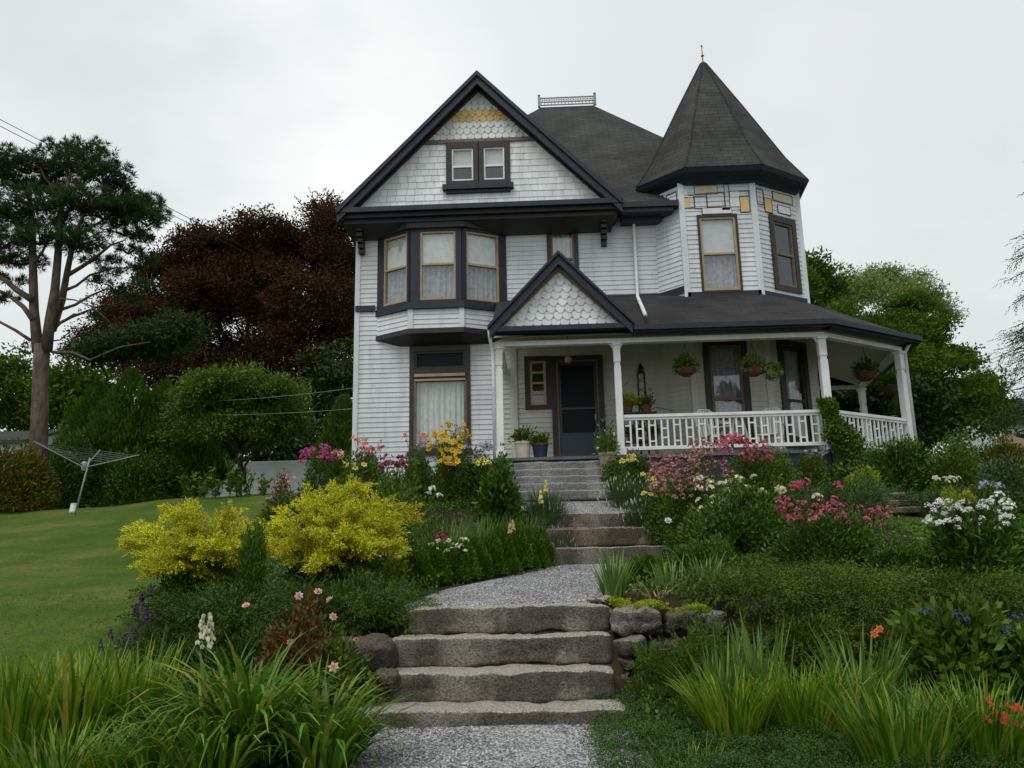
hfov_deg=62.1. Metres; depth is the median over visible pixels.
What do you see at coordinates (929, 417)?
background tree
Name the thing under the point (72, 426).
arborvitae
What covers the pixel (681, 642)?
wall shrub
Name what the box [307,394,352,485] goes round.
arborvitae
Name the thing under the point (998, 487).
purple flower
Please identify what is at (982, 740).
grass clump
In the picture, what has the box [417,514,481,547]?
iris clump
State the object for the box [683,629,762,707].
iris clump
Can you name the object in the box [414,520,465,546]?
daylily clump
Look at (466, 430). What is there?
yellow flower bush
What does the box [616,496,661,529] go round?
lavender bush
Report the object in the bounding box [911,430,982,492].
shrub
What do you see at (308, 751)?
daylily clump
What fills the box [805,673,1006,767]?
grass clump
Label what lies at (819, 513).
rose bush
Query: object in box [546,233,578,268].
window
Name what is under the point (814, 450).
white flower
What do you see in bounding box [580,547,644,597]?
iris clump
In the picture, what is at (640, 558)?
box shrub
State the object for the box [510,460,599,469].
stone step
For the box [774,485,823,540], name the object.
white rose
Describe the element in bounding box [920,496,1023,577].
phlox
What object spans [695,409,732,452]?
patio chair
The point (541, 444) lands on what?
potted plant
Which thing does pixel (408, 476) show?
daylily clump
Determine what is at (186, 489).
tall perennial
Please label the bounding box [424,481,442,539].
white flower
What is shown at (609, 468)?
trailing plant
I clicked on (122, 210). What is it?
pine tree
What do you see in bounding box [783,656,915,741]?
grass clump
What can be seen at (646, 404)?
potted plant
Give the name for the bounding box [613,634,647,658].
boulder
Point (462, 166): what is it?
window
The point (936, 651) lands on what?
broadleaf shrub
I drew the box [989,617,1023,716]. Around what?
broadleaf shrub
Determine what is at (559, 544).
lavender bush
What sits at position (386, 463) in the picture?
maroon flower
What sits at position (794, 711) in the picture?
grass clump
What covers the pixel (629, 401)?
potted plant
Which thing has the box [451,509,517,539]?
iris clump
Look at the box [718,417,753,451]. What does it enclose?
patio table
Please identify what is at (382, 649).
boulder
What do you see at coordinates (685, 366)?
hanging basket
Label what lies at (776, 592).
juniper
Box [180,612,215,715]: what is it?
yucca flower
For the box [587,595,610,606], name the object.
boulder
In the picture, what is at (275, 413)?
service wire
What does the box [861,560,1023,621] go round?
juniper
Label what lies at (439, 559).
box shrub
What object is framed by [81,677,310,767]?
daylily clump
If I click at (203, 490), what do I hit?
tall perennial
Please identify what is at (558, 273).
victorian house
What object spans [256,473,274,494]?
tall perennial
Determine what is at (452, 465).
yellow lily plant
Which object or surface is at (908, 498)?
juniper
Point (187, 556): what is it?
juniper
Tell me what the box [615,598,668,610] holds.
sedum mat
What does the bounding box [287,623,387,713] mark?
rose bush
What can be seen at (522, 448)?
potted plant
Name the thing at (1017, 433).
spruce tree
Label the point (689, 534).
perennial clump
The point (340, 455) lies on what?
daylily plant
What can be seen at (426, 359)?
window
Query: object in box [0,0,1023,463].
sky
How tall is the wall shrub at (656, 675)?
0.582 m
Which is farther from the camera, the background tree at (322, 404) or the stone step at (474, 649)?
the background tree at (322, 404)
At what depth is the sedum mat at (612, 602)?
8.57 m
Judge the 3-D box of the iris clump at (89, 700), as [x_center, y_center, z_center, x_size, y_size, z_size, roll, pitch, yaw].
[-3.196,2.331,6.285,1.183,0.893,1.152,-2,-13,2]
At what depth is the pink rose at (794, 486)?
12.11 m
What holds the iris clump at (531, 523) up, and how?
on the ground at (62, 551)
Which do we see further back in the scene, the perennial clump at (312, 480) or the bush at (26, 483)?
the bush at (26, 483)
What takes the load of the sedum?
on the ground at (62, 551)
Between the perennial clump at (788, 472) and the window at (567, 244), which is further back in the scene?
the window at (567, 244)
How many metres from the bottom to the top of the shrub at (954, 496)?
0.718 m
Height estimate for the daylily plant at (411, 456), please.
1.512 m
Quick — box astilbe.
[507,520,525,575]
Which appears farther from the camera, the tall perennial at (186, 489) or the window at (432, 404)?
the tall perennial at (186, 489)
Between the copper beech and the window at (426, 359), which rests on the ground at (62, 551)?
the copper beech
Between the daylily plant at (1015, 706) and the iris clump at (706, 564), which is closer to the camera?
the daylily plant at (1015, 706)
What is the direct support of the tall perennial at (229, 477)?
on the ground at (62, 551)
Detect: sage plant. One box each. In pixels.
[97,625,134,671]
[132,583,153,661]
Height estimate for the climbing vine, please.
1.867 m
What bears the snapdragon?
on the ground at (62, 551)
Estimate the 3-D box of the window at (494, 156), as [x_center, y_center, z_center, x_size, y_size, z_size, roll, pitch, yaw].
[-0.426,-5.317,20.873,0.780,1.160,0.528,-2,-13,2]
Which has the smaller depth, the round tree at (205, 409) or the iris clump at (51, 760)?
the iris clump at (51, 760)
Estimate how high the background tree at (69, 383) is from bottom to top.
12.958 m
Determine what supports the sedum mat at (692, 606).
on the boulder at (675, 622)
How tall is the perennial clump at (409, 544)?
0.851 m
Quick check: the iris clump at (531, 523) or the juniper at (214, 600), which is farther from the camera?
the iris clump at (531, 523)
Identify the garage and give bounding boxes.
[0,430,62,501]
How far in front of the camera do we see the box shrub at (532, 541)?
12.88 m
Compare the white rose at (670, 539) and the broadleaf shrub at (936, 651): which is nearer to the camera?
the broadleaf shrub at (936, 651)
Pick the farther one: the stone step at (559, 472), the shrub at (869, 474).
the stone step at (559, 472)
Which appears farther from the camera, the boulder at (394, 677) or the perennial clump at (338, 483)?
the perennial clump at (338, 483)
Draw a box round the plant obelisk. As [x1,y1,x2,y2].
[636,363,649,453]
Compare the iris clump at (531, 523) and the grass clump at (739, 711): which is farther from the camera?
the iris clump at (531, 523)
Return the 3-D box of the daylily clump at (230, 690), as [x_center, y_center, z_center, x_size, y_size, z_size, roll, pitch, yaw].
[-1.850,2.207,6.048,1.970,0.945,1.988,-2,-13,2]
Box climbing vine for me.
[815,396,869,485]
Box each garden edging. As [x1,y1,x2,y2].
[879,493,906,499]
[880,500,922,507]
[882,506,928,514]
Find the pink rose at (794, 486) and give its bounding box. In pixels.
[789,477,845,539]
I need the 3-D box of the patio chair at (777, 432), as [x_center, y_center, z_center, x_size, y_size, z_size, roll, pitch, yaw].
[5.486,0.992,18.047,0.577,1.095,0.625,-8,-14,27]
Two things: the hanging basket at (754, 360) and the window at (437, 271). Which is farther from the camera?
the window at (437, 271)
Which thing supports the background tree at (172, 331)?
on the ground at (62, 551)
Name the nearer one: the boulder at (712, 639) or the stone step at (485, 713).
the stone step at (485, 713)
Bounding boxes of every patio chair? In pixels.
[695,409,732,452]
[756,407,786,450]
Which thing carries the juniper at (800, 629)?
on the ground at (62, 551)
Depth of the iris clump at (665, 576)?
9.16 m
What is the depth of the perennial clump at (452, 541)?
11.43 m
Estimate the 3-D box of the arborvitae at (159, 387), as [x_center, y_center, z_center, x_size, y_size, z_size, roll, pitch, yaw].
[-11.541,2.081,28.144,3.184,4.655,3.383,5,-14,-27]
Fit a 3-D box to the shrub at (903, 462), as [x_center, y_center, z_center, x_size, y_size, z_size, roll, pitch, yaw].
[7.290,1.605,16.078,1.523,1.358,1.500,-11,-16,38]
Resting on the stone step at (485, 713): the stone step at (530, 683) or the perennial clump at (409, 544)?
the stone step at (530, 683)
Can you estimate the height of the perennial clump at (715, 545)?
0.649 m
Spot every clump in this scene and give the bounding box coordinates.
[0,636,155,758]
[0,647,101,767]
[0,703,170,767]
[8,656,111,699]
[55,712,232,767]
[68,629,209,752]
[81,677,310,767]
[89,631,390,767]
[107,638,311,733]
[109,622,251,702]
[180,621,312,683]
[218,655,438,767]
[256,487,294,527]
[285,472,330,522]
[314,477,366,544]
[330,447,394,508]
[350,479,424,566]
[365,456,445,535]
[379,524,423,566]
[382,462,418,491]
[404,455,442,497]
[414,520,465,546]
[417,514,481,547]
[438,536,484,579]
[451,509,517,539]
[469,454,499,503]
[486,510,549,528]
[492,442,504,476]
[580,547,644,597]
[611,447,668,498]
[614,728,758,767]
[633,579,678,598]
[639,553,696,593]
[641,479,667,525]
[655,659,811,746]
[660,531,765,580]
[673,496,744,555]
[673,551,729,590]
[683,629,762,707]
[691,478,791,561]
[725,609,794,702]
[728,650,880,742]
[755,460,806,507]
[756,511,886,570]
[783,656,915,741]
[792,448,833,501]
[799,620,917,708]
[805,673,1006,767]
[861,542,943,573]
[883,666,1023,767]
[885,677,1021,729]
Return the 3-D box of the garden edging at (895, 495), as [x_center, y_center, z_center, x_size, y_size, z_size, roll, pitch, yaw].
[6.394,1.922,14.435,0.515,0.133,0.299,-2,-13,2]
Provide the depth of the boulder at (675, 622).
8.19 m
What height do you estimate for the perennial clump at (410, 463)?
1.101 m
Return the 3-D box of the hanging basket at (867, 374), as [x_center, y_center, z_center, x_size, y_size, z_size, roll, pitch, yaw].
[8.146,-0.494,19.668,0.700,0.862,0.676,-8,-14,27]
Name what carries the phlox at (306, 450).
on the ground at (62, 551)
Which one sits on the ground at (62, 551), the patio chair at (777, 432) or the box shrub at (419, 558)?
the box shrub at (419, 558)
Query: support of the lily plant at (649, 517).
on the ground at (62, 551)
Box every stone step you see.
[350,698,627,733]
[382,663,614,702]
[392,631,611,667]
[408,602,609,634]
[508,467,601,476]
[509,475,607,483]
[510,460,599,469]
[518,482,609,490]
[518,489,610,501]
[542,512,662,528]
[548,526,666,546]
[555,545,669,564]
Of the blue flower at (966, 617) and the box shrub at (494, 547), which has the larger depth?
the box shrub at (494, 547)
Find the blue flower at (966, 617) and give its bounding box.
[920,607,1023,694]
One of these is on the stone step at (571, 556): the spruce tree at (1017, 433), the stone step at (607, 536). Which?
the stone step at (607, 536)
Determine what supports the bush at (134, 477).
on the ground at (62, 551)
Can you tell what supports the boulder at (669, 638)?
on the ground at (62, 551)
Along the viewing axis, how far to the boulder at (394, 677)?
7.23 m
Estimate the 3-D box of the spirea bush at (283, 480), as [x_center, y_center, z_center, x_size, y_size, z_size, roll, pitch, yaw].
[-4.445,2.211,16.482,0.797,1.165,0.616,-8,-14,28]
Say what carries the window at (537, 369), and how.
in the victorian house at (558, 273)
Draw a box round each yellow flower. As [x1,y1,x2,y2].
[472,456,491,471]
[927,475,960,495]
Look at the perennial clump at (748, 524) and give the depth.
11.77 m
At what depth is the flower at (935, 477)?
15.01 m
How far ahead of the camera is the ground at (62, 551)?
12.03 m
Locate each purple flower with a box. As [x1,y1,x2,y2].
[435,532,448,540]
[978,480,1023,527]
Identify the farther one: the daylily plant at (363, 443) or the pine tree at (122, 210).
the pine tree at (122, 210)
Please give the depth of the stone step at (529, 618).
8.29 m
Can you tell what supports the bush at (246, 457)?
on the ground at (62, 551)
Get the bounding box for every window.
[381,229,408,308]
[406,373,472,455]
[409,344,469,374]
[417,227,457,301]
[446,141,478,183]
[464,228,501,303]
[478,140,510,182]
[524,355,551,409]
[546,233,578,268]
[696,213,742,292]
[702,341,754,444]
[768,214,802,293]
[776,340,818,448]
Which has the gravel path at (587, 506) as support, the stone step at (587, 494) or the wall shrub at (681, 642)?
the stone step at (587, 494)
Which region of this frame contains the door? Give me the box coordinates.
[550,355,606,456]
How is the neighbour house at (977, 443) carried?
on the ground at (62, 551)
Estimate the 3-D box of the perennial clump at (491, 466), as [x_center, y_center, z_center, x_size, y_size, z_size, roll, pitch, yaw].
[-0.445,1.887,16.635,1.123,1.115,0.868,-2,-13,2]
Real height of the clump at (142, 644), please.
0.847 m
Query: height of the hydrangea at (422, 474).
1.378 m
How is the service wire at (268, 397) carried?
attached to the victorian house at (558, 273)
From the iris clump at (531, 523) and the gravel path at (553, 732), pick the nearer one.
the gravel path at (553, 732)
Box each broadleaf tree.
[805,245,856,309]
[820,259,970,330]
[826,287,1023,447]
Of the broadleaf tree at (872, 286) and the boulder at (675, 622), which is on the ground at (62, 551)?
the broadleaf tree at (872, 286)
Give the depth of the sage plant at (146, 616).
7.88 m
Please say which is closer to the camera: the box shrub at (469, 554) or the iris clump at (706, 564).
the iris clump at (706, 564)
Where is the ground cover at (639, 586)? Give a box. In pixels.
[43,484,1023,767]
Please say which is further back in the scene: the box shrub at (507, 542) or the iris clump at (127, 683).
the box shrub at (507, 542)
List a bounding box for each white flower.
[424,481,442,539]
[803,445,831,485]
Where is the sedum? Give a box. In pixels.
[378,548,412,588]
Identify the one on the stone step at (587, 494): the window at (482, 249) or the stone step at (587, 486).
the stone step at (587, 486)
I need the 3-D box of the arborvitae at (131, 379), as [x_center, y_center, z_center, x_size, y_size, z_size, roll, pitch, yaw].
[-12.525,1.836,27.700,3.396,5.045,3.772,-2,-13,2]
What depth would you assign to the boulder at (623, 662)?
7.93 m
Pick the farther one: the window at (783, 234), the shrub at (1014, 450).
the window at (783, 234)
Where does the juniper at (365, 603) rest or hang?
on the ground at (62, 551)
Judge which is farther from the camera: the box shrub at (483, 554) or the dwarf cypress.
the box shrub at (483, 554)
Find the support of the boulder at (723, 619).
on the boulder at (712, 639)
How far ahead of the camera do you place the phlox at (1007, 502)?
9.98 m
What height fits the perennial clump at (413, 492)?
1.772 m
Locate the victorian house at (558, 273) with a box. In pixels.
[336,45,922,495]
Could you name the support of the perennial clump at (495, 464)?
on the ground at (62, 551)
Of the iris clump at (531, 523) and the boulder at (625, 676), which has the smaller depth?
the boulder at (625, 676)
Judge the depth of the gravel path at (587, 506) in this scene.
15.40 m
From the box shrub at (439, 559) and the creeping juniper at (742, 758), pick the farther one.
the box shrub at (439, 559)
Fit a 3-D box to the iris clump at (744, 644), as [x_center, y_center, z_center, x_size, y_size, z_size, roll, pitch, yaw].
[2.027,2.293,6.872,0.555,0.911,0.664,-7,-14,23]
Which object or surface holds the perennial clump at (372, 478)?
on the ground at (62, 551)
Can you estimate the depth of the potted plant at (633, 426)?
18.28 m
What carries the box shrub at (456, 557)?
on the ground at (62, 551)
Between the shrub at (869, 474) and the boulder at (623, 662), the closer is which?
the boulder at (623, 662)
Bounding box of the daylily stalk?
[317,662,338,688]
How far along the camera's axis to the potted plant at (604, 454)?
16.67 m
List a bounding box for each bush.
[0,436,63,512]
[46,429,101,509]
[81,442,191,507]
[190,436,253,490]
[242,585,342,705]
[265,468,297,517]
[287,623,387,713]
[434,421,471,494]
[521,478,578,532]
[547,524,581,547]
[597,473,648,509]
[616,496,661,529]
[775,495,893,562]
[940,425,1007,463]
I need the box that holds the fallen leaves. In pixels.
[361,565,638,767]
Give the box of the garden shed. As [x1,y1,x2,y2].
[992,436,1023,460]
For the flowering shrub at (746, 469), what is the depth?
14.80 m
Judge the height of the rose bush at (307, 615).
1.186 m
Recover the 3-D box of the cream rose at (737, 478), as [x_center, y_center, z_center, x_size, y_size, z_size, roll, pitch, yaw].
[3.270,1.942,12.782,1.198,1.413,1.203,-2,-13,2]
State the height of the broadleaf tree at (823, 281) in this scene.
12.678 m
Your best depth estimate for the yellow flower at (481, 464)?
13.90 m
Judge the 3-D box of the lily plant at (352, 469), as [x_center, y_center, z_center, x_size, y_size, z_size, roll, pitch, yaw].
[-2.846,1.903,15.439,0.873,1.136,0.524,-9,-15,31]
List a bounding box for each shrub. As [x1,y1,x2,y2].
[398,546,440,587]
[414,542,452,583]
[433,539,470,581]
[447,537,482,579]
[466,534,494,576]
[470,452,527,534]
[478,531,509,573]
[486,522,521,570]
[503,518,534,567]
[515,521,540,567]
[523,527,549,567]
[533,527,556,566]
[618,636,706,701]
[623,553,668,583]
[643,438,735,550]
[657,607,735,694]
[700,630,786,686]
[719,432,802,508]
[837,464,883,498]
[856,433,943,493]
[875,581,1019,712]
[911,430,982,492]
[940,486,977,510]
[961,483,1015,514]
[966,452,1023,511]
[973,432,1023,482]
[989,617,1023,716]
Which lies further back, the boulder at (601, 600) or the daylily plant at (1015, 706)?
the boulder at (601, 600)
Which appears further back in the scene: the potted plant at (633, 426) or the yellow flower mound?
the potted plant at (633, 426)
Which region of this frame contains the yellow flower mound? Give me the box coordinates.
[617,454,640,490]
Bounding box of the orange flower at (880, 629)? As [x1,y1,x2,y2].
[868,625,897,712]
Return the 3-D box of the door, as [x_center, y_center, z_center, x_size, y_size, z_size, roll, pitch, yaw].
[1.548,0.657,19.866,1.220,2.660,0.340,-2,-13,2]
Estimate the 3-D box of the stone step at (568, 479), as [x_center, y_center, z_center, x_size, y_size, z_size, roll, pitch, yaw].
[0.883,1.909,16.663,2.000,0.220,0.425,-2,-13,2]
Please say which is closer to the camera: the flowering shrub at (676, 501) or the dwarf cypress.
the dwarf cypress
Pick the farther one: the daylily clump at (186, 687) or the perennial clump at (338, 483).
the perennial clump at (338, 483)
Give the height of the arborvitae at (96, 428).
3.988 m
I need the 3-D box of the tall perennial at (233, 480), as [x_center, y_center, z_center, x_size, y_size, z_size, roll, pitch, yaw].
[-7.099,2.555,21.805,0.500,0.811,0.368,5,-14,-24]
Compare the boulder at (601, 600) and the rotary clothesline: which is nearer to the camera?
the boulder at (601, 600)
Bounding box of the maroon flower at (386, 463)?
[378,453,407,493]
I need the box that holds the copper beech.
[57,186,355,461]
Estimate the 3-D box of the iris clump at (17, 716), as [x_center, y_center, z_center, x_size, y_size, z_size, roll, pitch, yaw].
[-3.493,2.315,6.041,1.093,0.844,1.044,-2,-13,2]
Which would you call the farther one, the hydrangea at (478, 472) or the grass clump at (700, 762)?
the hydrangea at (478, 472)
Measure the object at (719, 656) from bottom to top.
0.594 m
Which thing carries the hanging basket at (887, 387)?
hanging from the victorian house at (558, 273)
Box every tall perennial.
[176,470,197,498]
[191,463,216,498]
[206,476,226,498]
[223,453,240,497]
[227,469,244,497]
[236,469,256,496]
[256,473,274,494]
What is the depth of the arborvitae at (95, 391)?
28.15 m
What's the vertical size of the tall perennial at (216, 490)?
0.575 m
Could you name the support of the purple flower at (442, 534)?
on the ground at (62, 551)
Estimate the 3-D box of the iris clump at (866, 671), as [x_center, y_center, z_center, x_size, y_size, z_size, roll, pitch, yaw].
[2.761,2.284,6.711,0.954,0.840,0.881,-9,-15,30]
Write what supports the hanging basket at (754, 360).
hanging from the victorian house at (558, 273)
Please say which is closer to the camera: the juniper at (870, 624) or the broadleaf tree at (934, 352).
the juniper at (870, 624)
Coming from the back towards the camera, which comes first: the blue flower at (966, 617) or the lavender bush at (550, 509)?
the lavender bush at (550, 509)
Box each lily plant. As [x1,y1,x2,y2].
[339,459,366,503]
[424,424,472,507]
[640,472,658,545]
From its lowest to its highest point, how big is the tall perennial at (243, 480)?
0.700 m
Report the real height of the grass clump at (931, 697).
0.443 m
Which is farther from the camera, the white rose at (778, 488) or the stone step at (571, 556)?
the stone step at (571, 556)
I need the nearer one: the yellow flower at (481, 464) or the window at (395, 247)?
the yellow flower at (481, 464)
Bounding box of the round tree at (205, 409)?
[147,357,321,494]
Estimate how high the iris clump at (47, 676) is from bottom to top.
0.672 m
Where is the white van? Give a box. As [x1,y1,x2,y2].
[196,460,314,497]
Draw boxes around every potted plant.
[508,424,538,457]
[525,432,550,456]
[593,417,620,473]
[614,389,642,411]
[615,420,647,440]
[634,388,655,411]
[645,420,660,439]
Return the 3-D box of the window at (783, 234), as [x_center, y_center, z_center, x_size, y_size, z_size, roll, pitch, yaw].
[6.403,-3.052,20.484,0.880,1.880,0.528,6,-14,-29]
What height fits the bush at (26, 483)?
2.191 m
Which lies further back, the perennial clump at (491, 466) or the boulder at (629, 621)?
the perennial clump at (491, 466)
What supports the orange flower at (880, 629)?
on the ground at (62, 551)
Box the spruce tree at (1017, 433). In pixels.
[967,192,1023,459]
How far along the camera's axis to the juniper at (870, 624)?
7.85 m
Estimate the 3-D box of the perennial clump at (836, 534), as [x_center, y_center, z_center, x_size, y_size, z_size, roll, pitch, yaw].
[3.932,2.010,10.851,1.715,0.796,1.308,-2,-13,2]
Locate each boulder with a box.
[309,633,398,687]
[376,668,400,694]
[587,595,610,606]
[609,605,663,636]
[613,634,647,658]
[617,657,635,671]
[622,671,629,687]
[647,634,682,656]
[662,609,700,637]
[684,633,716,646]
[700,609,729,633]
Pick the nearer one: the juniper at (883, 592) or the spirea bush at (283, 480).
the juniper at (883, 592)
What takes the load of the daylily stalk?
attached to the daylily clump at (308, 751)
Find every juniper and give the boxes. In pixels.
[115,496,255,607]
[115,568,341,658]
[246,567,441,641]
[255,472,425,592]
[566,677,1023,767]
[671,556,825,621]
[708,551,877,591]
[726,593,882,677]
[775,560,937,624]
[790,473,905,522]
[826,597,949,675]
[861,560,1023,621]
[886,482,976,515]
[1001,600,1023,627]
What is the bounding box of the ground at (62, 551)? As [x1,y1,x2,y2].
[0,493,1023,767]
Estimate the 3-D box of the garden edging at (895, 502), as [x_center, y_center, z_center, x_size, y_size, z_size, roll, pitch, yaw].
[6.484,1.995,14.160,0.669,0.119,0.302,-2,-13,2]
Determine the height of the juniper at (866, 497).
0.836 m
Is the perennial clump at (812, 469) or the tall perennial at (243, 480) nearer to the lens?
the perennial clump at (812, 469)
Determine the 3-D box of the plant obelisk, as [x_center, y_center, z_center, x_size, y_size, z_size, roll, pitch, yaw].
[2.954,0.653,19.163,0.203,2.340,0.203,-2,-13,2]
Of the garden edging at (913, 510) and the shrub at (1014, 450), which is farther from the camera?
the shrub at (1014, 450)
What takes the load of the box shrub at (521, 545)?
on the ground at (62, 551)
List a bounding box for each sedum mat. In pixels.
[603,594,631,606]
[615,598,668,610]
[663,602,712,613]
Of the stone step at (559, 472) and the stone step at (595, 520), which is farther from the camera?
the stone step at (559, 472)
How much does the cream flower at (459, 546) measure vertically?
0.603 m
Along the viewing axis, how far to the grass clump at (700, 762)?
5.50 m
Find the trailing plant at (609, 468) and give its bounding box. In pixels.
[600,457,623,489]
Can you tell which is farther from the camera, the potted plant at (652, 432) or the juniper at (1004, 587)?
the potted plant at (652, 432)
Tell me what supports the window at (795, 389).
in the victorian house at (558, 273)
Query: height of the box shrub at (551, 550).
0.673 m
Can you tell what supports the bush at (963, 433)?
on the ground at (62, 551)
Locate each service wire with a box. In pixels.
[157,388,351,402]
[160,409,343,414]
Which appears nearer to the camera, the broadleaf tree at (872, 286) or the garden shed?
the garden shed
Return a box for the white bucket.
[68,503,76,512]
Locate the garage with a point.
(8, 436)
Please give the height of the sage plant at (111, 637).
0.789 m
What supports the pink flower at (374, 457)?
on the ground at (62, 551)
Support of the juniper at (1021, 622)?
on the ground at (62, 551)
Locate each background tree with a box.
[0,339,134,430]
[54,304,217,426]
[148,328,353,461]
[819,367,967,454]
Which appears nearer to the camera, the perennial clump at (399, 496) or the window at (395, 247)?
the perennial clump at (399, 496)
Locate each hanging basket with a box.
[672,334,700,376]
[739,340,784,381]
[849,350,880,381]
[876,365,899,412]
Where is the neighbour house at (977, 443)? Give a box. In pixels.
[940,398,1023,454]
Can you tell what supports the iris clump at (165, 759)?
on the ground at (62, 551)
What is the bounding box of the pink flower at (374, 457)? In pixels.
[357,445,384,501]
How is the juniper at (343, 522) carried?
on the ground at (62, 551)
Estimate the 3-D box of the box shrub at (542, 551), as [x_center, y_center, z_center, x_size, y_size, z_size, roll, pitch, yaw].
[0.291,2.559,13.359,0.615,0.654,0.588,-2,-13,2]
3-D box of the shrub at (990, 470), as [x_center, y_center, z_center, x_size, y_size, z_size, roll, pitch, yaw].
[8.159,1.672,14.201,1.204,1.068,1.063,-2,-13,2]
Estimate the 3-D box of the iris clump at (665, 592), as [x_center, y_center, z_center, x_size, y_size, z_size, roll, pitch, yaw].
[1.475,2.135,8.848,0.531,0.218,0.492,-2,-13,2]
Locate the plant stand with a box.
[622,381,672,453]
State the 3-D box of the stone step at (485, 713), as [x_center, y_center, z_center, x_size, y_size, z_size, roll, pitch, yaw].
[-0.239,2.833,7.144,2.370,0.319,0.765,-2,-13,2]
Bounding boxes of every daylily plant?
[331,449,346,481]
[350,435,384,475]
[398,430,429,493]
[982,696,1023,729]
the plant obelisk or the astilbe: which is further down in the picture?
the astilbe
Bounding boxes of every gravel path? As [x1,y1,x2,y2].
[315,725,656,767]
[403,563,631,619]
[521,499,644,528]
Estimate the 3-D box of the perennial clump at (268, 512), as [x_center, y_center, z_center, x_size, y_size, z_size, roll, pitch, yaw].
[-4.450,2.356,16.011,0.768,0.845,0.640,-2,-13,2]
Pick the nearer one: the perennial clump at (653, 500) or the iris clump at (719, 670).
the iris clump at (719, 670)
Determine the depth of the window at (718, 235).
19.96 m
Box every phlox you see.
[297,443,341,483]
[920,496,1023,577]
[979,491,1019,529]
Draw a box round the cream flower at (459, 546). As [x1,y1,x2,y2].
[428,537,475,580]
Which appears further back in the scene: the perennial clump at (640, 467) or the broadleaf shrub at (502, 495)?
the perennial clump at (640, 467)
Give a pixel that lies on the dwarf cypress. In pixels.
(252, 567)
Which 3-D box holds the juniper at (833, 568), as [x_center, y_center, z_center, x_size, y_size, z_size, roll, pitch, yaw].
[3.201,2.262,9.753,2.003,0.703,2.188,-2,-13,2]
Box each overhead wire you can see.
[0,119,329,291]
[0,126,299,280]
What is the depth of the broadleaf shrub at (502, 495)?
14.13 m
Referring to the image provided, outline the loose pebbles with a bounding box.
[349,563,646,767]
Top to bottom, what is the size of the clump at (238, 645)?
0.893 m
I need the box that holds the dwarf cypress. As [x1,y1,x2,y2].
[234,511,268,611]
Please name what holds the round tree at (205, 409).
on the ground at (62, 551)
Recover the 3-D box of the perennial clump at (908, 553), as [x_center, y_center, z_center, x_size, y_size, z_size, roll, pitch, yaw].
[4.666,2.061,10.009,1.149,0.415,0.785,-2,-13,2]
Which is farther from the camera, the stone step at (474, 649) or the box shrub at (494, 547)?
the box shrub at (494, 547)
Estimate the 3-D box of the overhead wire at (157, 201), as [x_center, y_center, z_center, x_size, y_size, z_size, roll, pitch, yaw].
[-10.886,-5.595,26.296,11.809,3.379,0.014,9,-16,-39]
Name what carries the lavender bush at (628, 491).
on the ground at (62, 551)
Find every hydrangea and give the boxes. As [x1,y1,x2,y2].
[413,438,432,508]
[460,441,493,504]
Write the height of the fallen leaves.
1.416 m
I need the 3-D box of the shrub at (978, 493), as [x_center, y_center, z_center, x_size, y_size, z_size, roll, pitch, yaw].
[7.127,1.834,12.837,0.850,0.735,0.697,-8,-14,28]
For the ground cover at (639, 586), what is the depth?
9.31 m
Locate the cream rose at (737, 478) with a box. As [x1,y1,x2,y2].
[693,468,766,511]
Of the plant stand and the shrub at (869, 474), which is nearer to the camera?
the shrub at (869, 474)
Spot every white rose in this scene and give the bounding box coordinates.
[663,475,731,554]
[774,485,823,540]
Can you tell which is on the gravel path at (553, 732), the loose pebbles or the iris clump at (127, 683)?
the loose pebbles
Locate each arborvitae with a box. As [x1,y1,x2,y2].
[48,380,114,464]
[48,420,97,463]
[61,366,168,498]
[81,394,146,506]
[114,378,207,497]
[161,415,230,498]
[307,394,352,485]
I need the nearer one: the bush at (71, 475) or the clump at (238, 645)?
the clump at (238, 645)
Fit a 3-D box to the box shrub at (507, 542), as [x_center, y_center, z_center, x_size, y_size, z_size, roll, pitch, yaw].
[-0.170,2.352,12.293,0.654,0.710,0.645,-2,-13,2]
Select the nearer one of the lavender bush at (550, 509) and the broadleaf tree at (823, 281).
the lavender bush at (550, 509)
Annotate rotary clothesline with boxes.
[33,441,138,514]
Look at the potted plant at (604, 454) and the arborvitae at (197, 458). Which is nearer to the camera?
the potted plant at (604, 454)
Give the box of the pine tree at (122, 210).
[0,132,174,468]
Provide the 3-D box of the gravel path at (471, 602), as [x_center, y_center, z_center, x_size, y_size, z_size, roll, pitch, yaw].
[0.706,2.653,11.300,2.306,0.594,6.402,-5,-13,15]
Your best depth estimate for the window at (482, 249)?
20.45 m
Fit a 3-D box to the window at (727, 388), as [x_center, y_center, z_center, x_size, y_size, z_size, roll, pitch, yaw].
[4.871,0.232,19.344,1.100,2.520,0.580,-2,-13,2]
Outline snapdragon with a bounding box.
[538,480,561,567]

